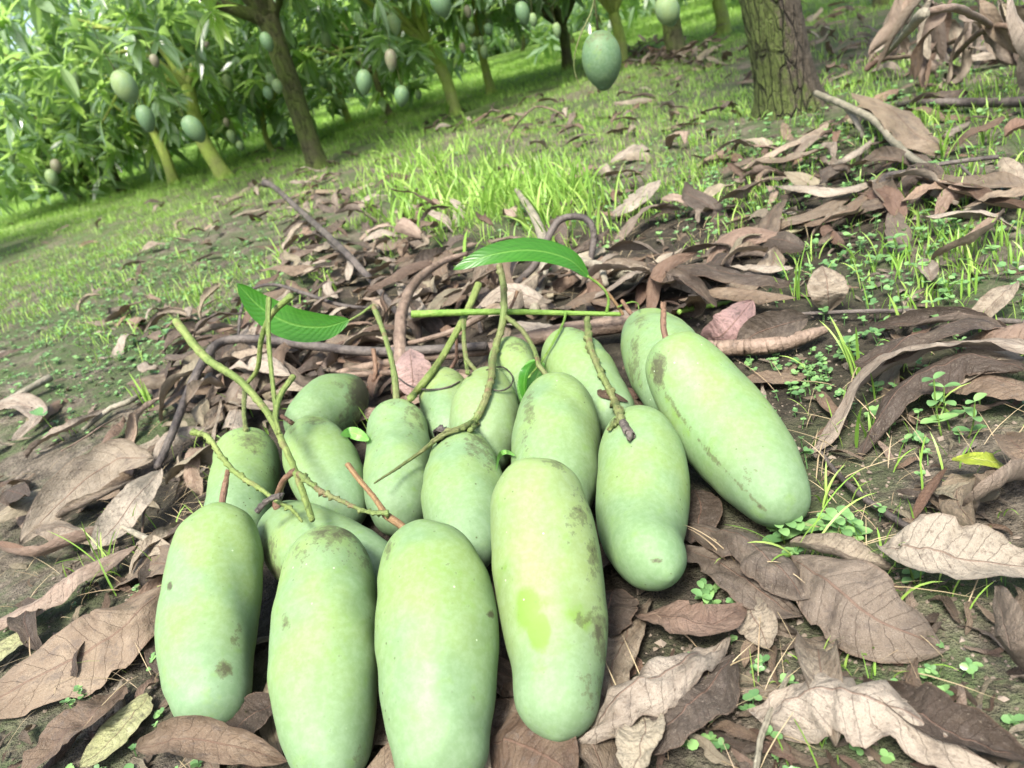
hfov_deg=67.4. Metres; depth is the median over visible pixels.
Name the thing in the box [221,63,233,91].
mango
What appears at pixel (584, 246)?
dry leaf
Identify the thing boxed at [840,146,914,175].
dry leaf
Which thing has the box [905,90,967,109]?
dry leaf
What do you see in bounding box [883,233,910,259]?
weed seedling
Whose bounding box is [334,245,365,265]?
dry leaf
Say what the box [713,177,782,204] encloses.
dry leaf
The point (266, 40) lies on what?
mango
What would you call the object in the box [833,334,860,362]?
weed seedling
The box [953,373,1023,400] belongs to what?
dry leaf
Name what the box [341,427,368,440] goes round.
green leaf
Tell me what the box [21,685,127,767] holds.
dry leaf
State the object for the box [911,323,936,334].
dry leaf
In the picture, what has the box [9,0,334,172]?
mango tree
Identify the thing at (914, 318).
dry leaf
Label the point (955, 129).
dry leaf
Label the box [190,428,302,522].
flower stalk
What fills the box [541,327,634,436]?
mango
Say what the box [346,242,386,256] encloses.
dry leaf
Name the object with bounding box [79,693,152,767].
dry leaf
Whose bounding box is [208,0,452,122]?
mango tree
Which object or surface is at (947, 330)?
dry leaf
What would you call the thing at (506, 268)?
dry leaf
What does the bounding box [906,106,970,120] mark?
dry leaf
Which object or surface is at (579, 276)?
dry leaf
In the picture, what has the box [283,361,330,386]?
dry leaf
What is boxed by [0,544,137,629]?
dry leaf
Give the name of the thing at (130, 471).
dry leaf
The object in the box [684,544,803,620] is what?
dry leaf
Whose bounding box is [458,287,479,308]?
dry leaf
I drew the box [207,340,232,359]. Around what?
dry leaf
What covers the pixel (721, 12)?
mango tree
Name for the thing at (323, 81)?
mango
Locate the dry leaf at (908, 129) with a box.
[851,93,953,155]
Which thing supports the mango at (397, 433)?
on the ground at (14, 462)
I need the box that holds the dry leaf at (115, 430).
[101,416,125,442]
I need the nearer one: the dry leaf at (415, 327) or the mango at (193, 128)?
the dry leaf at (415, 327)
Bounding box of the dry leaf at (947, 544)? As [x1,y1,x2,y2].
[876,513,1023,579]
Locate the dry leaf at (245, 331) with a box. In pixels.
[240,326,255,348]
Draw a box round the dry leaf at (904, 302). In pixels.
[899,295,922,327]
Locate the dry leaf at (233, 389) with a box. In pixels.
[225,370,261,419]
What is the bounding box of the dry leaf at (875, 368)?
[811,338,1023,457]
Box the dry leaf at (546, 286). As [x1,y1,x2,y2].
[512,277,555,290]
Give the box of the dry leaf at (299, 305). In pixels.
[292,302,308,307]
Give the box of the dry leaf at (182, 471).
[174,460,206,479]
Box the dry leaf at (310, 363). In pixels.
[275,351,326,387]
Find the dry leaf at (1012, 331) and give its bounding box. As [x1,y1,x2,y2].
[957,323,1023,346]
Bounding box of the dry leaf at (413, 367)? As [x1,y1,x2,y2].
[395,348,431,395]
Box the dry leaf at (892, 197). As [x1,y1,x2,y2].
[867,185,906,218]
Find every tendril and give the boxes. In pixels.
[398,377,459,390]
[486,366,513,391]
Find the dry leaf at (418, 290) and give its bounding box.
[390,283,444,313]
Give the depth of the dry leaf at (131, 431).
1.26 m
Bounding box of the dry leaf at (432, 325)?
[410,300,444,343]
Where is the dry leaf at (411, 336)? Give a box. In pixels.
[406,327,428,345]
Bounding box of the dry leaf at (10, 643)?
[0,632,22,660]
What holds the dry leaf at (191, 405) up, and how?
on the ground at (14, 462)
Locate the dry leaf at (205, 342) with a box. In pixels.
[171,334,230,345]
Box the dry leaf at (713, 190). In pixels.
[689,183,735,216]
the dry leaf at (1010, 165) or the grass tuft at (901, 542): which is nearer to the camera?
the grass tuft at (901, 542)
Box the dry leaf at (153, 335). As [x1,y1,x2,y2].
[145,324,207,340]
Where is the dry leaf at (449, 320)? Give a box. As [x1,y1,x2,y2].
[438,316,483,329]
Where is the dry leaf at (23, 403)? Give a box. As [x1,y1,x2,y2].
[0,393,46,440]
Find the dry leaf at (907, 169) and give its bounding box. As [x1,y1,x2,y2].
[901,165,916,190]
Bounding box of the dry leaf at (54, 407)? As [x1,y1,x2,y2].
[38,398,68,423]
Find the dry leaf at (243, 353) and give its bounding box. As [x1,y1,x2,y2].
[231,348,266,358]
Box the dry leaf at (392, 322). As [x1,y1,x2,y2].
[389,315,414,324]
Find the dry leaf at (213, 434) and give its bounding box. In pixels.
[206,397,221,466]
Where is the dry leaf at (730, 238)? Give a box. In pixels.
[707,227,788,262]
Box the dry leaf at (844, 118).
[829,108,871,126]
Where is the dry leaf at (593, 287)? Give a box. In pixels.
[586,275,616,311]
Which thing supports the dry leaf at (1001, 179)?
on the ground at (14, 462)
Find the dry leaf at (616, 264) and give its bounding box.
[580,258,649,287]
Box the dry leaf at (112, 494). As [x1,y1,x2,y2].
[76,489,119,512]
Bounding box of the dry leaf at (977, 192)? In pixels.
[914,176,1023,208]
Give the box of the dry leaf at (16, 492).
[0,483,29,506]
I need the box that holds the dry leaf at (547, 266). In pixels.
[537,263,581,275]
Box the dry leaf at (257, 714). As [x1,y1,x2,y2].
[226,692,271,732]
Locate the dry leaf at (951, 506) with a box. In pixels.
[939,467,995,525]
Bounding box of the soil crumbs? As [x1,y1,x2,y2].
[1,162,1023,767]
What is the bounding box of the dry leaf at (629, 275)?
[593,271,650,298]
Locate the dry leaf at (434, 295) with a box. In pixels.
[426,281,466,301]
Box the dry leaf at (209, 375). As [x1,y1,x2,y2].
[201,373,220,381]
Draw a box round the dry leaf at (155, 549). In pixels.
[134,534,169,555]
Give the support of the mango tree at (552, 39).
on the ground at (14, 462)
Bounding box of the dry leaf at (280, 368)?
[216,353,289,377]
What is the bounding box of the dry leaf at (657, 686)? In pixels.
[577,636,730,744]
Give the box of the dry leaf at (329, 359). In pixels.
[321,331,383,367]
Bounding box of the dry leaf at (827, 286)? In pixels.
[807,266,848,310]
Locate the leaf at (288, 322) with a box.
[237,283,370,341]
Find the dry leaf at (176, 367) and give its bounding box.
[168,365,182,369]
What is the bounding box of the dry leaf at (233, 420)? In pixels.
[222,407,246,431]
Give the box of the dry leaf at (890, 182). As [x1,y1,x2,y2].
[864,176,898,201]
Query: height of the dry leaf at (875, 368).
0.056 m
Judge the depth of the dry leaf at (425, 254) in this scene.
1.52 m
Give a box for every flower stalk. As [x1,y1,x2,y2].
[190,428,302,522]
[374,263,507,483]
[573,0,593,95]
[583,316,634,441]
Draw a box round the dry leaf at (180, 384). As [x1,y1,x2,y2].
[170,353,216,396]
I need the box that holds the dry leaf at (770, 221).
[756,198,786,245]
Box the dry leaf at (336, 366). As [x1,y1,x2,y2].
[308,362,342,375]
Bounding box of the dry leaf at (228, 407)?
[219,398,241,425]
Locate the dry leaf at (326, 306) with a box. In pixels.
[322,302,340,314]
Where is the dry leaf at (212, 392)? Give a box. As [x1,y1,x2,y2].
[206,361,229,400]
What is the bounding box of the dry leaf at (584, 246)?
[573,228,609,252]
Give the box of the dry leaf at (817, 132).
[742,121,831,168]
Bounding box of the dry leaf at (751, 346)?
[709,326,827,356]
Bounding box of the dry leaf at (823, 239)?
[818,230,855,245]
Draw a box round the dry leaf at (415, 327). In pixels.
[406,320,421,344]
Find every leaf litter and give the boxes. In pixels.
[0,0,1023,767]
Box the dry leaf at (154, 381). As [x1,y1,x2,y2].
[126,369,181,388]
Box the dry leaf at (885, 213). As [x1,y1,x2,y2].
[869,186,887,219]
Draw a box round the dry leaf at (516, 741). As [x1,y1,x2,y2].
[489,712,578,767]
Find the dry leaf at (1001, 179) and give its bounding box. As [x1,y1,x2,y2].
[919,171,1023,188]
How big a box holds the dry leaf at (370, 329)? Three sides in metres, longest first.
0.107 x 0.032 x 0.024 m
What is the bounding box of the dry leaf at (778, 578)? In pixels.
[688,523,808,600]
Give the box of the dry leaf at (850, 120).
[844,116,865,123]
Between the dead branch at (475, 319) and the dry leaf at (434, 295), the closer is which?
the dead branch at (475, 319)
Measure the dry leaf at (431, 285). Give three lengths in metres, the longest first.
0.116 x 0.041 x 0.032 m
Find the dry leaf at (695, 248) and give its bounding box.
[678,243,731,253]
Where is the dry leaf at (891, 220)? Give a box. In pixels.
[884,211,911,258]
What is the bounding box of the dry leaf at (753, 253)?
[726,250,787,261]
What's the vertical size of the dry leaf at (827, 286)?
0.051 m
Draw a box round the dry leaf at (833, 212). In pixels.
[811,205,861,235]
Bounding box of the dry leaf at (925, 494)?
[911,467,946,520]
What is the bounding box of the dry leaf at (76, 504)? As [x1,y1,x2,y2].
[55,479,134,517]
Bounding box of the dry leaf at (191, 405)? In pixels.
[174,401,218,408]
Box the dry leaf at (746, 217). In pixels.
[718,214,751,226]
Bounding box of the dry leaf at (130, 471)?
[123,469,133,474]
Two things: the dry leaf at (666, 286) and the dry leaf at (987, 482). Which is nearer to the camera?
the dry leaf at (987, 482)
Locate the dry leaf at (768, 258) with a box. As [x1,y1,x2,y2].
[716,246,784,300]
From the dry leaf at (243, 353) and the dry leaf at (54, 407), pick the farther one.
the dry leaf at (54, 407)
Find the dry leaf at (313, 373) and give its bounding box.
[305,370,330,376]
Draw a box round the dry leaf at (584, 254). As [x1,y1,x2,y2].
[568,246,609,270]
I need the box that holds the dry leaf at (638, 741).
[615,713,665,767]
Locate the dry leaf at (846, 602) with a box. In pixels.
[788,554,946,663]
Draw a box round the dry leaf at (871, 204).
[834,198,884,220]
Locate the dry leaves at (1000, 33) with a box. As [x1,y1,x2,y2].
[864,0,1023,92]
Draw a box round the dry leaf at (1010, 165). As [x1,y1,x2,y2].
[997,157,1023,178]
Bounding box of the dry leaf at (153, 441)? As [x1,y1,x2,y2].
[138,434,159,450]
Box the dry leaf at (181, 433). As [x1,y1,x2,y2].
[153,424,213,469]
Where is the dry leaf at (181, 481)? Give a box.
[174,446,184,501]
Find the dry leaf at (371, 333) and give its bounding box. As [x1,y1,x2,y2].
[343,324,393,344]
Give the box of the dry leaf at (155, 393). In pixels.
[151,344,182,397]
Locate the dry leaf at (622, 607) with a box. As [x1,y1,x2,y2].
[605,589,638,637]
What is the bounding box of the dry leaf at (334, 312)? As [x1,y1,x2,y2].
[329,307,355,315]
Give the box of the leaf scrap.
[597,389,627,401]
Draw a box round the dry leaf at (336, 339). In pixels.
[298,334,348,367]
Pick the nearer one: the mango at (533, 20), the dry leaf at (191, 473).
the dry leaf at (191, 473)
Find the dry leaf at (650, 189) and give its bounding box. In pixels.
[612,179,660,215]
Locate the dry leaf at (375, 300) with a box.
[357,297,390,322]
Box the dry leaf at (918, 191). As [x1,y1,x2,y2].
[901,180,948,202]
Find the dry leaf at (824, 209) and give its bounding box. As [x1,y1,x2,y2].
[754,170,888,230]
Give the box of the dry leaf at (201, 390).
[145,372,242,412]
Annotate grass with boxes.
[0,0,1023,767]
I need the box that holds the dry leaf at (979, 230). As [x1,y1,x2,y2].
[931,209,1004,259]
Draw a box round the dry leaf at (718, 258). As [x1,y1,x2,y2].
[705,252,734,278]
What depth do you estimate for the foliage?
17.38 m
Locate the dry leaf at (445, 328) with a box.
[440,325,461,336]
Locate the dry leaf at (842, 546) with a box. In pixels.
[789,533,895,570]
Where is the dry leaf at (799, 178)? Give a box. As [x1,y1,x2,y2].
[784,171,829,195]
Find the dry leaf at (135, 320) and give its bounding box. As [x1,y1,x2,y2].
[126,317,146,326]
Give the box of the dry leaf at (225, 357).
[204,343,248,377]
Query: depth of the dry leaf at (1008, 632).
0.44 m
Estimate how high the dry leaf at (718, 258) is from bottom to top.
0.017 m
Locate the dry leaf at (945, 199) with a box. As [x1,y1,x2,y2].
[935,182,970,219]
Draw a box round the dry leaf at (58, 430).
[24,408,104,457]
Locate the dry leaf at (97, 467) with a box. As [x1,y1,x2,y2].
[19,438,152,543]
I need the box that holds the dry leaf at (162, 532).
[129,522,179,573]
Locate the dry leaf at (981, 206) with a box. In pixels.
[944,190,1006,223]
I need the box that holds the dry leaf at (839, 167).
[822,164,850,171]
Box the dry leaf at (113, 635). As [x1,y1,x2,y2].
[0,586,160,718]
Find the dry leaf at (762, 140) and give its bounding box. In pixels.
[732,137,772,145]
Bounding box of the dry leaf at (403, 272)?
[366,260,431,292]
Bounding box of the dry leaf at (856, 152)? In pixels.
[833,135,876,164]
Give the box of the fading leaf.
[952,451,1003,468]
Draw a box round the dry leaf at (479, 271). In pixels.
[472,264,488,280]
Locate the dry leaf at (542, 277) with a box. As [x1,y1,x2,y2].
[537,267,563,287]
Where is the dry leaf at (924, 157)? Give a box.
[867,151,931,167]
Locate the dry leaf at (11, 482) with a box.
[0,479,30,487]
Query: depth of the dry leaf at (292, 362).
1.30 m
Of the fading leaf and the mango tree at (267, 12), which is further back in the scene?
the mango tree at (267, 12)
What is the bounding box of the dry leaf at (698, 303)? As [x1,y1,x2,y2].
[671,294,705,317]
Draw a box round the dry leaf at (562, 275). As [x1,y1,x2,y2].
[558,273,572,277]
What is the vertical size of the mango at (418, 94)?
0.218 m
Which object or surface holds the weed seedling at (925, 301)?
on the dry leaf at (926, 328)
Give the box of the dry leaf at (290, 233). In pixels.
[276,220,320,264]
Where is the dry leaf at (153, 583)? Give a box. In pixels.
[127,576,162,600]
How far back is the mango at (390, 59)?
3.81 m
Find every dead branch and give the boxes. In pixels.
[0,374,52,400]
[61,415,121,451]
[81,393,141,431]
[120,524,147,540]
[141,469,160,532]
[154,334,487,469]
[237,283,381,334]
[255,315,487,390]
[261,179,396,313]
[331,315,628,372]
[346,369,472,376]
[391,251,468,396]
[477,306,482,332]
[482,213,596,308]
[505,106,566,144]
[514,188,548,315]
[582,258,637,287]
[753,670,792,767]
[801,308,1023,323]
[812,90,927,163]
[817,449,908,527]
[879,154,1003,190]
[897,96,1023,107]
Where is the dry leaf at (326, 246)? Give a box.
[311,240,329,254]
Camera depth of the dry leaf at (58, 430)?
1.29 m
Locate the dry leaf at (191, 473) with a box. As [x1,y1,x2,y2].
[183,446,202,495]
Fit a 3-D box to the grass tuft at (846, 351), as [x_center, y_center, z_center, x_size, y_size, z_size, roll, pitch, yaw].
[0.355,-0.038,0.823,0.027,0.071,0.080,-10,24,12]
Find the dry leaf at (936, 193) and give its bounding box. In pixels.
[921,181,958,205]
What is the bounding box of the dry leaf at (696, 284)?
[646,256,716,306]
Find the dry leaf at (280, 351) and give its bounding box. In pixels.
[272,342,292,396]
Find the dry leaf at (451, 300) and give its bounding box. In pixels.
[441,269,496,307]
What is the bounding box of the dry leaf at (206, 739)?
[136,715,286,766]
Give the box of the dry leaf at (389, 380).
[375,378,391,396]
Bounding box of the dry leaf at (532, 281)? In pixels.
[488,271,542,316]
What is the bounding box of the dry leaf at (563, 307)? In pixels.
[547,305,574,321]
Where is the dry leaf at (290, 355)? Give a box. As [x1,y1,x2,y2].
[240,348,301,365]
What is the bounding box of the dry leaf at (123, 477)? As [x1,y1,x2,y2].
[101,469,134,489]
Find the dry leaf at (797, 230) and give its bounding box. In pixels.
[786,226,804,233]
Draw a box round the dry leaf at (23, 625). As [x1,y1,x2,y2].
[7,597,41,650]
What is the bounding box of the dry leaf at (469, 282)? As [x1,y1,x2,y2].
[458,279,471,296]
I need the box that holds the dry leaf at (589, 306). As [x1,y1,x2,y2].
[585,303,600,318]
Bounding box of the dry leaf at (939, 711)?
[862,673,1023,760]
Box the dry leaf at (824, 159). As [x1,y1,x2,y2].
[819,155,857,177]
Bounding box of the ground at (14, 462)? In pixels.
[0,0,1023,767]
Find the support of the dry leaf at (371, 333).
on the ground at (14, 462)
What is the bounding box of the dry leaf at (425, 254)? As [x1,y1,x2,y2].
[408,245,448,279]
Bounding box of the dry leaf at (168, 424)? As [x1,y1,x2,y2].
[161,419,187,426]
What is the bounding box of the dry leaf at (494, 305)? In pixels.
[457,302,538,321]
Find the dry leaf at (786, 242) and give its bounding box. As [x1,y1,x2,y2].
[754,231,805,257]
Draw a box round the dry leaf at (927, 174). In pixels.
[885,168,946,189]
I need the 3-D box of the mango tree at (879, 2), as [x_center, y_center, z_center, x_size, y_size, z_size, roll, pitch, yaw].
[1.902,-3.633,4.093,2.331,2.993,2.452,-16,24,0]
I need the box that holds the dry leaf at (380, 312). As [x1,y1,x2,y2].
[372,296,381,316]
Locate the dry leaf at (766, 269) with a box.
[729,264,795,272]
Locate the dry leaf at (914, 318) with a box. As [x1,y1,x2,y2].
[875,306,1006,329]
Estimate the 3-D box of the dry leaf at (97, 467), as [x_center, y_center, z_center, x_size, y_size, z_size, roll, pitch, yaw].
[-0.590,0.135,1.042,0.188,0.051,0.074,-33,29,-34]
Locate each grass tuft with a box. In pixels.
[51,524,116,577]
[129,373,153,410]
[266,238,288,264]
[440,93,450,113]
[688,526,804,582]
[730,468,873,561]
[773,239,807,302]
[811,462,845,507]
[819,315,860,377]
[854,395,876,447]
[874,500,904,566]
[922,116,967,161]
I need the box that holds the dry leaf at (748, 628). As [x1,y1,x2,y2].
[736,596,777,649]
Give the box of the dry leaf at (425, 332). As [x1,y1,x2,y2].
[393,326,430,336]
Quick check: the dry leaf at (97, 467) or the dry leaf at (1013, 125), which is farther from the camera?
the dry leaf at (1013, 125)
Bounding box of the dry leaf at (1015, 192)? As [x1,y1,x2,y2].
[958,186,1023,209]
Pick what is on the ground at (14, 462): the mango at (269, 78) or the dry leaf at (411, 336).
the dry leaf at (411, 336)
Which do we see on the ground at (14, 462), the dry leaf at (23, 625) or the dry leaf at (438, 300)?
the dry leaf at (23, 625)
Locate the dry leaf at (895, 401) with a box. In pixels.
[857,353,1023,456]
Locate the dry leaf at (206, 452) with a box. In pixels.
[165,441,217,484]
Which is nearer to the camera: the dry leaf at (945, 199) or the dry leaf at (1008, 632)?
the dry leaf at (1008, 632)
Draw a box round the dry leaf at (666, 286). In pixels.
[664,283,670,290]
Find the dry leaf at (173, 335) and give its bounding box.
[161,321,203,354]
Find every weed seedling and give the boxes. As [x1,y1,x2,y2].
[29,407,63,441]
[148,322,172,348]
[691,588,715,604]
[695,578,720,603]
[762,516,823,543]
[823,505,872,540]
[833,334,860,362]
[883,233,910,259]
[902,567,924,583]
[913,298,943,331]
[920,372,986,438]
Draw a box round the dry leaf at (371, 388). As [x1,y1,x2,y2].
[367,358,389,396]
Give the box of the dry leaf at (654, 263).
[649,262,733,283]
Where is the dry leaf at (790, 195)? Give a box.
[780,183,830,199]
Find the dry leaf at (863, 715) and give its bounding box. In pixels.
[747,672,998,767]
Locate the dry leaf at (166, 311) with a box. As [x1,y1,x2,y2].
[144,308,197,332]
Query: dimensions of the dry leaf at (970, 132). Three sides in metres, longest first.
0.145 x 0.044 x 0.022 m
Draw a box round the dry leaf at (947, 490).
[934,481,999,502]
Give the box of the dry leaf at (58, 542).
[0,528,93,556]
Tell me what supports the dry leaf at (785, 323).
on the dry leaf at (751, 346)
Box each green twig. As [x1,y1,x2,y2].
[246,293,294,383]
[407,281,481,401]
[411,238,731,401]
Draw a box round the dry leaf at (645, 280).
[641,276,722,282]
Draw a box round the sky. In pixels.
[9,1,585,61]
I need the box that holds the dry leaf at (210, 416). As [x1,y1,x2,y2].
[203,400,227,430]
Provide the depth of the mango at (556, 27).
4.58 m
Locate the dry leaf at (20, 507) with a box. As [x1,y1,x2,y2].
[0,489,40,522]
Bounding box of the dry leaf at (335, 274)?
[327,262,374,280]
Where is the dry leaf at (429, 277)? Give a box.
[419,273,433,302]
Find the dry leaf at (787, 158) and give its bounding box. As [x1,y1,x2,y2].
[736,137,850,176]
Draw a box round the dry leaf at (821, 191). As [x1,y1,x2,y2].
[774,179,876,196]
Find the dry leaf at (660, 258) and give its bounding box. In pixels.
[642,248,681,276]
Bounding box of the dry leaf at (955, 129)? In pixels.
[940,121,969,139]
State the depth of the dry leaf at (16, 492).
1.07 m
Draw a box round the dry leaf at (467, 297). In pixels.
[465,277,488,305]
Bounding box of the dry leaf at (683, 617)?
[635,600,746,636]
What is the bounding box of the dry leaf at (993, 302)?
[952,280,1018,337]
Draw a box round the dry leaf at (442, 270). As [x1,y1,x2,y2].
[432,250,453,284]
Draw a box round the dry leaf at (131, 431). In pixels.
[125,397,158,441]
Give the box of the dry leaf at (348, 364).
[343,359,390,383]
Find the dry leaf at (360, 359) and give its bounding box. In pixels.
[327,353,382,362]
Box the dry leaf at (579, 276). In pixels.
[564,258,589,282]
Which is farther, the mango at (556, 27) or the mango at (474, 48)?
the mango at (474, 48)
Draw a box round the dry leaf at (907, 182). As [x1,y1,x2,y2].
[897,165,932,195]
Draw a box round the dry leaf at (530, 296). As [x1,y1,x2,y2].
[475,283,556,309]
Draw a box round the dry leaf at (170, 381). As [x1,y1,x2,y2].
[159,353,214,422]
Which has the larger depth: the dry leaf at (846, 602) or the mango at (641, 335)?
the mango at (641, 335)
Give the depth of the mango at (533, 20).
3.82 m
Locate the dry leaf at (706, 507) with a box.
[685,489,722,543]
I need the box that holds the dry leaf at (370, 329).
[342,324,393,359]
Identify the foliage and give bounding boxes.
[0,0,687,196]
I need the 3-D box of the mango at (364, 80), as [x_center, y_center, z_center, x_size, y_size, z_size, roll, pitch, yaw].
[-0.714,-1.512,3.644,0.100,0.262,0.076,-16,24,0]
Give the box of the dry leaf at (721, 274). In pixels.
[675,263,790,287]
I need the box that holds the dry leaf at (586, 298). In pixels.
[550,292,614,319]
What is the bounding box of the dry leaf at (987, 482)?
[962,459,1023,512]
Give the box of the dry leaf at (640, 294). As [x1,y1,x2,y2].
[635,282,646,306]
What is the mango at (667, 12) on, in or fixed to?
hanging from the mango tree at (786, 81)
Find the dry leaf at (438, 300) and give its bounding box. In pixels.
[426,288,457,309]
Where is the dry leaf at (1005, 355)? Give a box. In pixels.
[941,347,1023,383]
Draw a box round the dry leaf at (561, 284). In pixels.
[552,255,602,294]
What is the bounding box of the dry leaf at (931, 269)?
[917,258,938,280]
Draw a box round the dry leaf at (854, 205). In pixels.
[794,167,892,226]
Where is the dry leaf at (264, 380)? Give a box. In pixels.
[235,367,278,399]
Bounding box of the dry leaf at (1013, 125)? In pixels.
[1004,118,1023,136]
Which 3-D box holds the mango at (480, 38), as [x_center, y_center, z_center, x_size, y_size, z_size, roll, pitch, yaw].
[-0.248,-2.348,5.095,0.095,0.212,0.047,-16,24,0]
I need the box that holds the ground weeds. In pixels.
[0,58,1023,767]
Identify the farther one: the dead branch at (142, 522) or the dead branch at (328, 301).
the dead branch at (328, 301)
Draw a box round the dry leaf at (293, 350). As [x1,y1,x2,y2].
[287,349,299,352]
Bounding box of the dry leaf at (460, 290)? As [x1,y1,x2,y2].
[443,281,485,297]
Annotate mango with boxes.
[0,91,10,121]
[6,147,16,164]
[40,135,61,173]
[41,145,58,186]
[60,46,81,88]
[77,99,89,113]
[89,105,104,135]
[92,26,138,103]
[93,157,102,176]
[107,105,116,116]
[117,67,154,132]
[122,137,130,150]
[125,19,159,67]
[154,469,263,722]
[161,83,205,142]
[193,9,209,47]
[204,390,280,525]
[215,101,229,127]
[217,111,235,142]
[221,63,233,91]
[232,123,243,150]
[253,0,273,51]
[257,59,273,100]
[257,468,387,585]
[259,44,275,85]
[265,52,282,93]
[267,525,377,767]
[280,414,366,523]
[283,348,377,431]
[285,37,291,49]
[292,34,296,49]
[306,38,314,53]
[311,9,331,48]
[316,56,327,88]
[317,51,323,60]
[322,63,332,92]
[345,462,498,767]
[356,34,371,94]
[362,16,369,28]
[363,304,430,536]
[371,9,379,25]
[382,16,396,71]
[386,0,400,34]
[394,55,408,106]
[411,69,421,99]
[419,337,463,438]
[421,421,502,566]
[430,0,450,17]
[436,25,445,47]
[449,318,518,470]
[456,19,465,53]
[460,17,477,45]
[463,0,474,34]
[463,15,483,45]
[464,1,471,18]
[472,22,487,58]
[472,36,477,50]
[482,1,492,35]
[488,336,533,404]
[490,457,607,741]
[505,16,514,48]
[505,315,600,508]
[515,0,529,24]
[529,0,536,26]
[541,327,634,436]
[552,0,560,37]
[582,0,620,90]
[595,405,689,590]
[620,299,694,409]
[645,301,810,527]
[655,0,679,26]
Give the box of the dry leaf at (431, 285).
[422,275,441,292]
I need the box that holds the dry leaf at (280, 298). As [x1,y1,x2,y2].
[249,286,291,330]
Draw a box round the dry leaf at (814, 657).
[777,621,842,746]
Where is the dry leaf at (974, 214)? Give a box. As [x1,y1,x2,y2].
[920,210,1019,229]
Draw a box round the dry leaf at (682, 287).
[661,279,716,299]
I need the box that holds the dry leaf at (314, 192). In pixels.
[269,189,358,210]
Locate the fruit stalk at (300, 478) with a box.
[172,297,389,521]
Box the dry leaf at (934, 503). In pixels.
[930,499,941,512]
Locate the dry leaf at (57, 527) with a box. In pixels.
[32,520,117,545]
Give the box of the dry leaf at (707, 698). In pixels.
[646,654,739,755]
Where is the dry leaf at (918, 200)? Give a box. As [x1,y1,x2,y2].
[910,183,944,225]
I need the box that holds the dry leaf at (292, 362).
[290,348,299,368]
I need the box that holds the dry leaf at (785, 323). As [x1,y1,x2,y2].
[736,309,807,339]
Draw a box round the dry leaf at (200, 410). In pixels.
[191,397,217,441]
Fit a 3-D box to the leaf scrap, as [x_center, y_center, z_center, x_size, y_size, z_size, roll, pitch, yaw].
[0.106,0.014,0.815,0.032,0.019,0.008,-6,26,22]
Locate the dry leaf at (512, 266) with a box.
[510,261,517,276]
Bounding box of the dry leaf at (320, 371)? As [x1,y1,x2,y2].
[317,366,324,376]
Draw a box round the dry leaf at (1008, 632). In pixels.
[991,585,1023,670]
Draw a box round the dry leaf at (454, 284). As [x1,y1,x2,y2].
[440,281,457,308]
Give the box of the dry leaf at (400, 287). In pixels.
[396,283,441,320]
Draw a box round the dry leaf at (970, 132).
[945,116,1004,155]
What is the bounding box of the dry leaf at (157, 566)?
[108,544,169,593]
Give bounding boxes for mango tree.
[0,0,157,211]
[0,0,180,216]
[0,0,219,210]
[0,0,231,176]
[0,0,238,184]
[0,0,309,180]
[0,11,121,182]
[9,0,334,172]
[70,0,385,168]
[86,2,326,152]
[172,0,496,118]
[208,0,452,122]
[286,0,517,116]
[318,18,471,95]
[332,0,569,95]
[444,0,584,70]
[445,8,575,51]
[468,0,648,52]
[485,0,654,68]
[528,0,628,67]
[599,0,686,25]
[662,16,689,62]
[711,0,731,36]
[738,0,832,120]
[871,0,893,8]
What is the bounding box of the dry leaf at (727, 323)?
[700,299,755,340]
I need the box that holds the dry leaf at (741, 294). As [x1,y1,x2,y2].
[678,287,795,303]
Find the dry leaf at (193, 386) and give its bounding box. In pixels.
[185,377,223,404]
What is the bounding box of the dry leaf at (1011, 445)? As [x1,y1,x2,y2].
[993,432,1023,458]
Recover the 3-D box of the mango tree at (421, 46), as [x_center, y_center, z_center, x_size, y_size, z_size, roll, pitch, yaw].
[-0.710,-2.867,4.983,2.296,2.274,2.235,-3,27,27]
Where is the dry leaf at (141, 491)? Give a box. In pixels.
[91,468,162,552]
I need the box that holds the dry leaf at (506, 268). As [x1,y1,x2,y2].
[498,262,513,283]
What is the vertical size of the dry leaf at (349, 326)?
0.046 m
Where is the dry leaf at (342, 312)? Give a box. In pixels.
[321,308,351,314]
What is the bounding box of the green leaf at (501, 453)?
[496,450,514,469]
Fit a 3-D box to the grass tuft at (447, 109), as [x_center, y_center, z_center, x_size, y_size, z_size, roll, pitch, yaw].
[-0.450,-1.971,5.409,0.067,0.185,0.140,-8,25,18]
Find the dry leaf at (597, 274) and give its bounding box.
[574,258,648,306]
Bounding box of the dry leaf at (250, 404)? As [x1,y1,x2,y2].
[226,393,272,409]
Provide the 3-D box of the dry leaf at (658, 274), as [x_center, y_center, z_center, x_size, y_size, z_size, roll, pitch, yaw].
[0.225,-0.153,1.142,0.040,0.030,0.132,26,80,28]
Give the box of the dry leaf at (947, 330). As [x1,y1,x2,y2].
[854,318,1001,367]
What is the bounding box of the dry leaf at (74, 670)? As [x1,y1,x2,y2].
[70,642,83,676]
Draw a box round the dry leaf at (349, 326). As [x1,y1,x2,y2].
[326,321,372,340]
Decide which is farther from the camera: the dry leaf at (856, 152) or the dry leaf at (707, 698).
the dry leaf at (856, 152)
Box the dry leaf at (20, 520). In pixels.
[16,511,27,527]
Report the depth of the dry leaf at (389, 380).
1.12 m
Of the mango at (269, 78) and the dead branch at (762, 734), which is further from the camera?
the mango at (269, 78)
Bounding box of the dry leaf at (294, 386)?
[276,382,302,392]
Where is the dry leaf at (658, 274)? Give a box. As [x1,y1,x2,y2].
[646,252,696,307]
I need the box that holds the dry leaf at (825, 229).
[820,224,844,248]
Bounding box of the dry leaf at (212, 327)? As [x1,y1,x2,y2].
[193,322,236,334]

